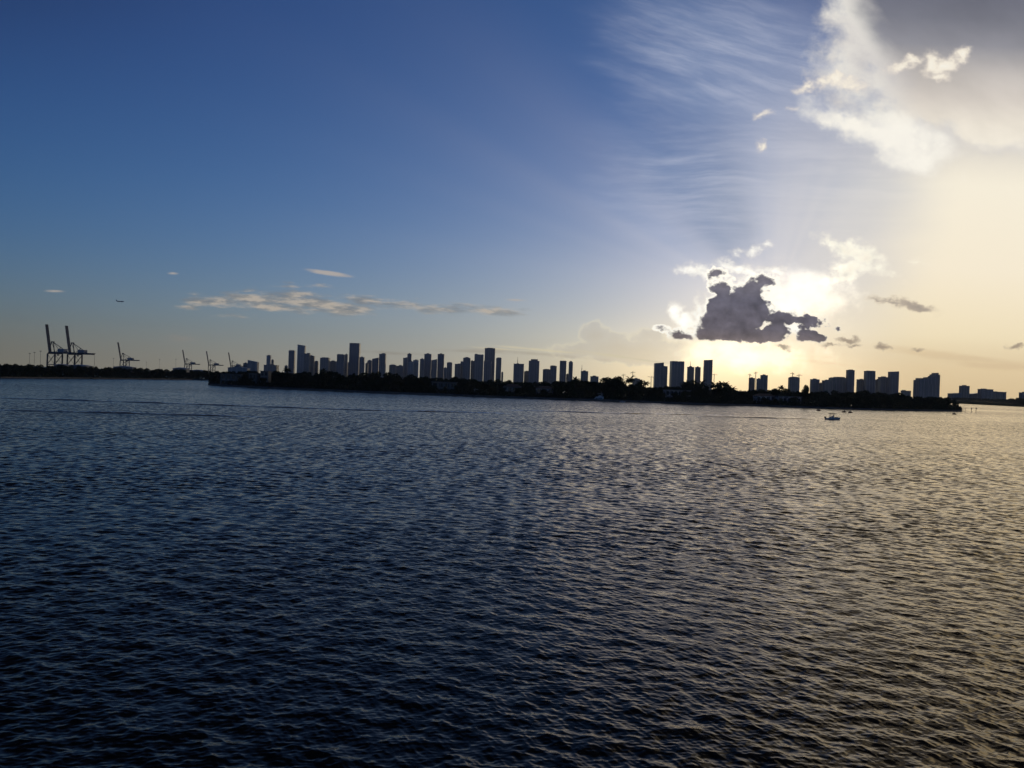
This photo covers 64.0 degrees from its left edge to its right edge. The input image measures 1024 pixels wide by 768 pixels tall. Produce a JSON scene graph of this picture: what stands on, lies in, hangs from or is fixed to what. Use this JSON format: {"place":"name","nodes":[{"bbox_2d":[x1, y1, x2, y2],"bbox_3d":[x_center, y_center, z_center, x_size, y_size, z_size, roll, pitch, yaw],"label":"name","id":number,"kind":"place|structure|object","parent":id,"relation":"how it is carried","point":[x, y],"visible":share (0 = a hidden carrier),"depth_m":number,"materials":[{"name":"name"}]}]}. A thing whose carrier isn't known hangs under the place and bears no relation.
{"place":"outdoors","nodes":[
{"label":"outdoors","id":0,"kind":"place"},
{"bbox_2d":[45,324,74,365],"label":"gantry crane","id":1,"kind":"object","parent":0,"point":[62,351],"visible":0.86,"depth_m":1893.09,"materials":[{"name":"paint"}]},
{"bbox_2d":[65,326,94,364],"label":"gantry crane","id":2,"kind":"object","parent":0,"point":[82,352],"visible":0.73,"depth_m":1924.63,"materials":[{"name":"paint"}]},
{"bbox_2d":[117,342,139,365],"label":"gantry crane","id":3,"kind":"object","parent":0,"point":[128,359],"visible":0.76,"depth_m":3044.59,"materials":[{"name":"paint"}]},
{"bbox_2d":[182,350,199,369],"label":"gantry crane","id":4,"kind":"object","parent":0,"point":[190,364],"visible":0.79,"depth_m":3742.48,"materials":[{"name":"paint"}]},
{"bbox_2d":[206,351,223,371],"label":"gantry crane","id":5,"kind":"object","parent":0,"point":[214,365],"visible":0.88,"depth_m":3795.58,"materials":[{"name":"paint"}]},
{"bbox_2d":[228,366,249,372],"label":"port shed","id":6,"kind":"structure","parent":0,"point":[238,368],"depth_m":2500.97,"materials":[{"name":"paint"}]},
{"bbox_2d":[247,360,258,372],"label":"building","id":7,"kind":"structure","parent":0,"point":[253,365],"depth_m":2599.90,"materials":[{"name":"paint"}]},
{"bbox_2d":[264,364,278,372],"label":"building","id":8,"kind":"structure","parent":0,"point":[270,367],"depth_m":5199.88,"materials":[{"name":"grey concrete"}]},
{"bbox_2d":[288,350,295,372],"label":"tower","id":9,"kind":"structure","parent":0,"point":[291,361],"depth_m":5099.73,"materials":[{"name":"grey glass"}]},
{"bbox_2d":[297,345,305,372],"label":"tower","id":10,"kind":"structure","parent":0,"point":[301,350],"depth_m":5399.59,"materials":[{"name":"paint"}]},
{"bbox_2d":[303,353,310,372],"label":"tower","id":11,"kind":"structure","parent":0,"point":[306,362],"depth_m":5199.31,"materials":[{"name":"grey concrete"}]},
{"bbox_2d":[310,355,314,375],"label":"tower","id":12,"kind":"structure","parent":0,"point":[312,362],"depth_m":5249.72,"materials":[{"name":"paint"}]},
{"bbox_2d":[320,357,329,372],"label":"tower","id":13,"kind":"structure","parent":0,"point":[324,362],"depth_m":5199.78,"materials":[{"name":"grey concrete"}]},
{"bbox_2d":[330,360,336,376],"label":"tower","id":14,"kind":"structure","parent":0,"point":[333,365],"depth_m":5299.78,"materials":[{"name":"paint"}]},
{"bbox_2d":[336,354,344,374],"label":"tower","id":15,"kind":"structure","parent":0,"point":[340,363],"depth_m":5149.65,"materials":[{"name":"grey glass"}]},
{"bbox_2d":[344,354,347,376],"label":"tower","id":16,"kind":"structure","parent":0,"point":[346,365],"depth_m":5399.77,"materials":[{"name":"paint"}]},
{"bbox_2d":[348,343,360,374],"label":"tower","id":17,"kind":"structure","parent":0,"point":[354,352],"depth_m":5299.58,"materials":[{"name":"grey glass"}]},
{"bbox_2d":[359,357,364,373],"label":"tower","id":18,"kind":"structure","parent":0,"point":[361,364],"depth_m":5199.77,"materials":[{"name":"grey concrete"}]},
{"bbox_2d":[367,360,371,373],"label":"tower","id":19,"kind":"structure","parent":0,"point":[369,362],"depth_m":5349.74,"materials":[{"name":"grey concrete"}]},
{"bbox_2d":[372,358,378,373],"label":"tower","id":20,"kind":"structure","parent":0,"point":[375,365],"depth_m":5199.71,"materials":[{"name":"grey glass"}]},
{"bbox_2d":[379,353,385,376],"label":"tower","id":21,"kind":"structure","parent":0,"point":[382,363],"depth_m":5099.72,"materials":[{"name":"grey concrete"}]},
{"bbox_2d":[389,364,396,375],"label":"building","id":22,"kind":"structure","parent":0,"point":[392,368],"depth_m":5199.77,"materials":[{"name":"paint"}]},
{"bbox_2d":[396,365,403,378],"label":"building","id":23,"kind":"structure","parent":0,"point":[399,369],"depth_m":5249.85,"materials":[{"name":"grey concrete"}]},
{"bbox_2d":[403,357,407,377],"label":"tower","id":24,"kind":"structure","parent":0,"point":[405,365],"depth_m":5299.65,"materials":[{"name":"grey concrete"}]},
{"bbox_2d":[408,361,413,376],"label":"building","id":25,"kind":"structure","parent":0,"point":[410,367],"depth_m":4999.26,"materials":[{"name":"paint"}]},
{"bbox_2d":[413,359,418,377],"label":"tower","id":26,"kind":"structure","parent":0,"point":[416,362],"depth_m":5049.75,"materials":[{"name":"paint"}]},
{"bbox_2d":[419,358,424,376],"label":"tower","id":27,"kind":"structure","parent":0,"point":[422,363],"depth_m":5149.69,"materials":[{"name":"grey concrete"}]},
{"bbox_2d":[424,353,431,378],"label":"tower","id":28,"kind":"structure","parent":0,"point":[428,359],"depth_m":5249.71,"materials":[{"name":"grey glass"}]},
{"bbox_2d":[431,359,436,379],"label":"tower","id":29,"kind":"structure","parent":0,"point":[433,368],"depth_m":5149.70,"materials":[{"name":"paint"}]},
{"bbox_2d":[437,353,444,377],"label":"tower","id":30,"kind":"structure","parent":0,"point":[440,368],"depth_m":5249.70,"materials":[{"name":"grey glass"}]},
{"bbox_2d":[447,362,451,379],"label":"tower","id":31,"kind":"structure","parent":0,"point":[449,370],"depth_m":5249.73,"materials":[{"name":"grey concrete"}]},
{"bbox_2d":[454,363,460,378],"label":"tower","id":32,"kind":"structure","parent":0,"point":[457,370],"depth_m":5199.73,"materials":[{"name":"paint"}]},
{"bbox_2d":[463,357,470,378],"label":"tower","id":33,"kind":"structure","parent":0,"point":[466,366],"depth_m":5149.68,"materials":[{"name":"grey glass"}]},
{"bbox_2d":[470,360,473,378],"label":"tower","id":34,"kind":"structure","parent":0,"point":[472,370],"depth_m":5249.76,"materials":[{"name":"grey concrete"}]},
{"bbox_2d":[474,354,483,380],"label":"tower","id":35,"kind":"structure","parent":0,"point":[478,366],"depth_m":5149.66,"materials":[{"name":"grey concrete"}]},
{"bbox_2d":[483,360,491,381],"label":"building","id":36,"kind":"structure","parent":0,"point":[487,370],"depth_m":4949.66,"materials":[{"name":"grey glass"}]},
{"bbox_2d":[484,348,494,381],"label":"tower","id":37,"kind":"structure","parent":0,"point":[489,354],"depth_m":5248.34,"materials":[{"name":"grey glass"}]},
{"bbox_2d":[495,357,501,382],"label":"tower","id":38,"kind":"structure","parent":0,"point":[498,367],"depth_m":5199.71,"materials":[{"name":"grey concrete"}]},
{"bbox_2d":[0,366,1023,767],"bbox_3d":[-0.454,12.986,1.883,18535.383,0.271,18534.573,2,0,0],"label":"water","id":39,"kind":"structure","parent":0,"point":[346,580],"depth_m":53.09,"materials":[{"name":"blue liquid"}]},
{"bbox_2d":[9,410,248,416],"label":"wake","id":40,"kind":"object","parent":39,"relation":"on","point":[131,413],"visible":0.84,"depth_m":235.73,"materials":[{"name":"liquid"}]},
{"bbox_2d":[11,398,488,412],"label":"wake","id":41,"kind":"object","parent":39,"relation":"on","point":[250,406],"visible":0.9,"depth_m":314.84,"materials":[{"name":"liquid"}]},
{"bbox_2d":[521,410,731,415],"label":"wake","id":42,"kind":"object","parent":39,"relation":"on","point":[619,413],"visible":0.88,"depth_m":381.05,"materials":[{"name":"liquid"}]},
{"bbox_2d":[706,416,821,419],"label":"wake","id":43,"kind":"object","parent":39,"relation":"on","point":[760,417],"visible":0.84,"depth_m":385.43,"materials":[{"name":"liquid"}]},
{"bbox_2d":[824,413,840,419],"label":"motorboat","id":44,"kind":"object","parent":39,"relation":"on","point":[833,418],"visible":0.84,"depth_m":396.81,"materials":[{"name":"white plastic"}]},
{"bbox_2d":[0,0,1023,398],"label":"sky","id":45,"kind":"structure","parent":0,"point":[777,189],"materials":[{"name":"blue"}]},
{"bbox_2d":[513,360,523,381],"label":"tower","id":46,"kind":"structure","parent":0,"point":[518,373],"depth_m":4699.80,"materials":[{"name":"grey concrete"}]},
{"bbox_2d":[528,359,538,383],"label":"tower","id":47,"kind":"structure","parent":0,"point":[533,372],"depth_m":4649.77,"materials":[{"name":"grey glass"}]},
{"bbox_2d":[542,369,549,382],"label":"tower","id":48,"kind":"structure","parent":0,"point":[546,374],"depth_m":4699.80,"materials":[{"name":"grey concrete"}]},
{"bbox_2d":[550,365,556,382],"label":"tower","id":49,"kind":"structure","parent":0,"point":[553,370],"depth_m":4649.77,"materials":[{"name":"grey concrete"}]},
{"bbox_2d":[559,361,566,381],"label":"tower","id":50,"kind":"structure","parent":0,"point":[562,374],"depth_m":4599.66,"materials":[{"name":"grey glass"}]},
{"bbox_2d":[568,361,572,381],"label":"tower","id":51,"kind":"structure","parent":0,"point":[570,372],"depth_m":4599.74,"materials":[{"name":"grey concrete"}]},
{"bbox_2d":[581,370,587,380],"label":"tower","id":52,"kind":"structure","parent":0,"point":[584,375],"depth_m":4299.84,"materials":[{"name":"paint"}]},
{"bbox_2d":[653,363,663,387],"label":"tower","id":53,"kind":"structure","parent":0,"point":[658,375],"depth_m":3999.67,"materials":[{"name":"grey concrete"}]},
{"bbox_2d":[663,366,667,387],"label":"tower","id":54,"kind":"structure","parent":0,"point":[665,376],"depth_m":4019.74,"materials":[{"name":"grey concrete"}]},
{"bbox_2d":[669,361,684,386],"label":"tower","id":55,"kind":"structure","parent":0,"point":[676,376],"depth_m":3999.70,"materials":[{"name":"grey concrete"}]},
{"bbox_2d":[687,361,693,382],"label":"tower","id":56,"kind":"structure","parent":0,"point":[690,372],"depth_m":4049.79,"materials":[{"name":"paint"}]},
{"bbox_2d":[695,366,700,382],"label":"tower","id":57,"kind":"structure","parent":0,"point":[697,372],"depth_m":4049.72,"materials":[{"name":"paint"}]},
{"bbox_2d":[703,360,712,389],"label":"tower","id":58,"kind":"structure","parent":0,"point":[707,370],"depth_m":3949.62,"materials":[{"name":"grey concrete"}]},
{"bbox_2d":[760,374,767,390],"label":"tower","id":59,"kind":"structure","parent":0,"point":[764,381],"depth_m":3999.81,"materials":[{"name":"grey concrete"}]},
{"bbox_2d":[810,378,819,392],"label":"tower","id":60,"kind":"structure","parent":0,"point":[814,385],"depth_m":3899.86,"materials":[{"name":"grey concrete"}]},
{"bbox_2d":[822,380,832,394],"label":"tower","id":61,"kind":"structure","parent":0,"point":[827,385],"depth_m":3849.89,"materials":[{"name":"paint"}]},
{"bbox_2d":[956,401,1023,406],"bbox_3d":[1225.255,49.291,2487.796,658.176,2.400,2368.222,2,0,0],"label":"ground","id":62,"kind":"structure","parent":0,"point":[985,403],"depth_m":1804.62,"materials":[{"name":"soil"}]},
{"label":"ground","id":63,"kind":"structure","parent":0,"visible":0},
{"bbox_2d":[220,374,242,384],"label":"house","id":64,"kind":"structure","parent":63,"relation":"on","point":[227,377],"depth_m":758.26,"materials":[{"name":"grey glass"}]},
{"bbox_2d":[249,373,259,385],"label":"house","id":65,"kind":"structure","parent":63,"relation":"on","point":[255,377],"depth_m":726.15,"materials":[{"name":"grey glass"}]},
{"bbox_2d":[260,371,271,384],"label":"house","id":66,"kind":"structure","parent":63,"relation":"on","point":[266,374],"depth_m":727.96,"materials":[{"name":"grey glass"}]},
{"bbox_2d":[327,373,340,382],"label":"broadleaf tree","id":67,"kind":"object","parent":63,"relation":"on","point":[336,377],"visible":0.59,"depth_m":708.41,"materials":[{"name":"green plant"}]},
{"bbox_2d":[347,374,360,384],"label":"broadleaf tree","id":68,"kind":"object","parent":63,"relation":"on","point":[354,377],"visible":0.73,"depth_m":710.27,"materials":[{"name":"green plant"}]},
{"bbox_2d":[368,372,383,383],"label":"broadleaf tree","id":69,"kind":"object","parent":63,"relation":"on","point":[375,376],"visible":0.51,"depth_m":702.23,"materials":[{"name":"green plant"}]},
{"bbox_2d":[387,373,404,386],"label":"broadleaf tree","id":70,"kind":"object","parent":63,"relation":"on","point":[393,377],"visible":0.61,"depth_m":700.26,"materials":[{"name":"green plant"}]},
{"bbox_2d":[405,377,423,388],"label":"broadleaf tree","id":71,"kind":"object","parent":63,"relation":"on","point":[415,383],"visible":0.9,"depth_m":693.21,"materials":[{"name":"green plant"}]},
{"bbox_2d":[431,381,457,392],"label":"house","id":72,"kind":"structure","parent":63,"relation":"on","point":[448,385],"depth_m":686.14,"materials":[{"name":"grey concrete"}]},
{"bbox_2d":[446,377,461,384],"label":"broadleaf tree","id":73,"kind":"object","parent":63,"relation":"on","point":[454,379],"visible":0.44,"depth_m":698.99,"materials":[{"name":"green plant"}]},
{"bbox_2d":[477,380,492,389],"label":"broadleaf tree","id":74,"kind":"object","parent":63,"relation":"on","point":[486,385],"visible":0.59,"depth_m":685.56,"materials":[{"name":"green plant"}]},
{"bbox_2d":[0,367,1023,409],"bbox_3d":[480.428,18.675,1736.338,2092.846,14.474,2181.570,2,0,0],"label":"undergrowth","id":75,"kind":"object","parent":63,"relation":"on","point":[524,394],"visible":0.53,"depth_m":686.25,"materials":[{"name":"green plant"}]},
{"bbox_2d":[800,385,809,399],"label":"round tree","id":76,"kind":"object","parent":75,"relation":"on","point":[805,391],"visible":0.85,"depth_m":695.73,"materials":[{"name":"green plant"}]},
{"bbox_2d":[503,384,520,392],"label":"house","id":77,"kind":"structure","parent":63,"relation":"on","point":[509,387],"depth_m":676.90,"materials":[{"name":"ceramic"}]},
{"bbox_2d":[536,386,552,395],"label":"house","id":78,"kind":"structure","parent":63,"relation":"on","point":[546,388],"depth_m":674.80,"materials":[{"name":"grey concrete"}]},
{"bbox_2d":[551,381,567,386],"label":"broadleaf tree","id":79,"kind":"object","parent":63,"relation":"on","point":[559,383],"visible":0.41,"depth_m":709.47,"materials":[{"name":"green plant"}]},
{"bbox_2d":[560,382,575,392],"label":"broadleaf tree","id":80,"kind":"object","parent":63,"relation":"on","point":[570,386],"visible":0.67,"depth_m":683.58,"materials":[{"name":"green plant"}]},
{"bbox_2d":[208,383,961,411],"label":"seawall","id":81,"kind":"object","parent":63,"relation":"on","point":[585,399],"visible":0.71,"depth_m":664.88,"materials":[{"name":"concrete"}]},
{"bbox_2d":[599,377,621,392],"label":"round tree","id":82,"kind":"object","parent":63,"relation":"on","point":[605,380],"visible":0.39,"depth_m":696.55,"materials":[{"name":"green plant"}]},
{"bbox_2d":[610,376,628,393],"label":"round tree","id":83,"kind":"object","parent":63,"relation":"on","point":[620,379],"visible":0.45,"depth_m":697.34,"materials":[{"name":"green plant"}]},
{"bbox_2d":[625,384,638,395],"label":"broadleaf tree","id":84,"kind":"object","parent":63,"relation":"on","point":[632,386],"visible":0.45,"depth_m":699.35,"materials":[{"name":"green plant"}]},
{"bbox_2d":[631,385,645,395],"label":"broadleaf tree","id":85,"kind":"object","parent":63,"relation":"on","point":[640,389],"visible":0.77,"depth_m":693.61,"materials":[{"name":"green plant"}]},
{"bbox_2d":[642,387,655,396],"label":"broadleaf tree","id":86,"kind":"object","parent":63,"relation":"on","point":[649,391],"visible":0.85,"depth_m":694.08,"materials":[{"name":"green plant"}]},
{"bbox_2d":[662,389,691,401],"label":"house","id":87,"kind":"structure","parent":63,"relation":"on","point":[668,392],"depth_m":670.03,"materials":[{"name":"paint"}]},
{"bbox_2d":[682,380,699,396],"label":"round tree","id":88,"kind":"object","parent":63,"relation":"on","point":[694,388],"visible":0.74,"depth_m":677.13,"materials":[{"name":"green plant"}]},
{"bbox_2d":[710,388,721,398],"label":"broadleaf tree","id":89,"kind":"object","parent":63,"relation":"on","point":[716,394],"visible":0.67,"depth_m":680.70,"materials":[{"name":"green plant"}]},
{"bbox_2d":[716,386,730,397],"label":"broadleaf tree","id":90,"kind":"object","parent":63,"relation":"on","point":[723,391],"visible":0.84,"depth_m":681.69,"materials":[{"name":"green plant"}]},
{"bbox_2d":[738,391,749,398],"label":"broadleaf tree","id":91,"kind":"object","parent":63,"relation":"on","point":[745,394],"visible":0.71,"depth_m":701.34,"materials":[{"name":"green plant"}]},
{"bbox_2d":[752,393,774,402],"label":"house","id":92,"kind":"structure","parent":63,"relation":"on","point":[756,397],"depth_m":690.89,"materials":[{"name":"paint"}]},
{"bbox_2d":[769,388,784,395],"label":"broadleaf tree","id":93,"kind":"object","parent":63,"relation":"on","point":[775,391],"visible":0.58,"depth_m":704.80,"materials":[{"name":"green plant"}]},
{"bbox_2d":[775,396,801,404],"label":"house","id":94,"kind":"structure","parent":63,"relation":"on","point":[785,398],"depth_m":682.83,"materials":[{"name":"paint"}]},
{"bbox_2d":[929,396,941,404],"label":"broadleaf tree","id":95,"kind":"object","parent":63,"relation":"on","point":[933,400],"visible":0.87,"depth_m":753.84,"materials":[{"name":"green plant"}]},
{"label":"ground","id":96,"kind":"structure","parent":0,"visible":0},
{"bbox_2d":[0,377,207,379],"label":"seawall","id":97,"kind":"object","parent":96,"relation":"on","point":[101,378],"visible":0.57,"depth_m":916.06,"materials":[{"name":"concrete"}]},
{"bbox_3d":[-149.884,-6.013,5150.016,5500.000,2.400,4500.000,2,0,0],"label":"ground","id":98,"kind":"structure","parent":0,"visible":0},
{"bbox_2d":[748,377,754,390],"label":"tower","id":99,"kind":"structure","parent":98,"relation":"on","point":[752,383],"depth_m":4098.36,"materials":[{"name":"paint"}]},
{"bbox_2d":[756,378,760,390],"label":"tower","id":100,"kind":"structure","parent":98,"relation":"on","point":[758,383],"depth_m":3999.85,"materials":[{"name":"grey concrete"}]},
{"bbox_2d":[788,377,799,391],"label":"tower","id":101,"kind":"structure","parent":98,"relation":"on","point":[794,382],"depth_m":3899.89,"materials":[{"name":"grey concrete"}]},
{"bbox_2d":[828,377,845,392],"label":"tower","id":102,"kind":"structure","parent":98,"relation":"on","point":[839,384],"depth_m":3899.86,"materials":[{"name":"grey concrete"}]},
{"bbox_2d":[845,370,854,392],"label":"tower","id":103,"kind":"structure","parent":98,"relation":"on","point":[850,376],"depth_m":3849.75,"materials":[{"name":"grey glass"}]},
{"bbox_2d":[856,379,863,392],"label":"tower","id":104,"kind":"structure","parent":98,"relation":"on","point":[859,384],"depth_m":3899.88,"materials":[{"name":"paint"}]},
{"bbox_2d":[863,371,875,393],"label":"tower","id":105,"kind":"structure","parent":98,"relation":"on","point":[869,382],"depth_m":3849.72,"materials":[{"name":"grey glass"}]},
{"bbox_2d":[877,376,887,394],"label":"tower","id":106,"kind":"structure","parent":98,"relation":"on","point":[882,383],"depth_m":3849.89,"materials":[{"name":"grey concrete"}]},
{"bbox_2d":[887,371,898,394],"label":"tower","id":107,"kind":"structure","parent":98,"relation":"on","point":[893,383],"depth_m":3799.83,"materials":[{"name":"grey glass"}]},
{"bbox_2d":[913,373,939,398],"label":"tower","id":108,"kind":"structure","parent":98,"relation":"on","point":[929,386],"depth_m":3300.93,"materials":[{"name":"grey concrete"}]},
{"bbox_2d":[947,393,961,399],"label":"building","id":109,"kind":"structure","parent":98,"relation":"on","point":[954,395],"depth_m":3299.97,"materials":[{"name":"grey concrete"}]},
{"bbox_2d":[959,385,969,400],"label":"tower","id":110,"kind":"structure","parent":98,"relation":"on","point":[964,390],"depth_m":3299.88,"materials":[{"name":"paint"}]},
{"bbox_2d":[977,389,993,398],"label":"tower","id":111,"kind":"structure","parent":98,"relation":"on","point":[984,393],"depth_m":3299.93,"materials":[{"name":"grey concrete"}]},
{"bbox_2d":[993,391,1005,399],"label":"building","id":112,"kind":"structure","parent":98,"relation":"on","point":[999,395],"depth_m":3349.92,"materials":[{"name":"paint"}]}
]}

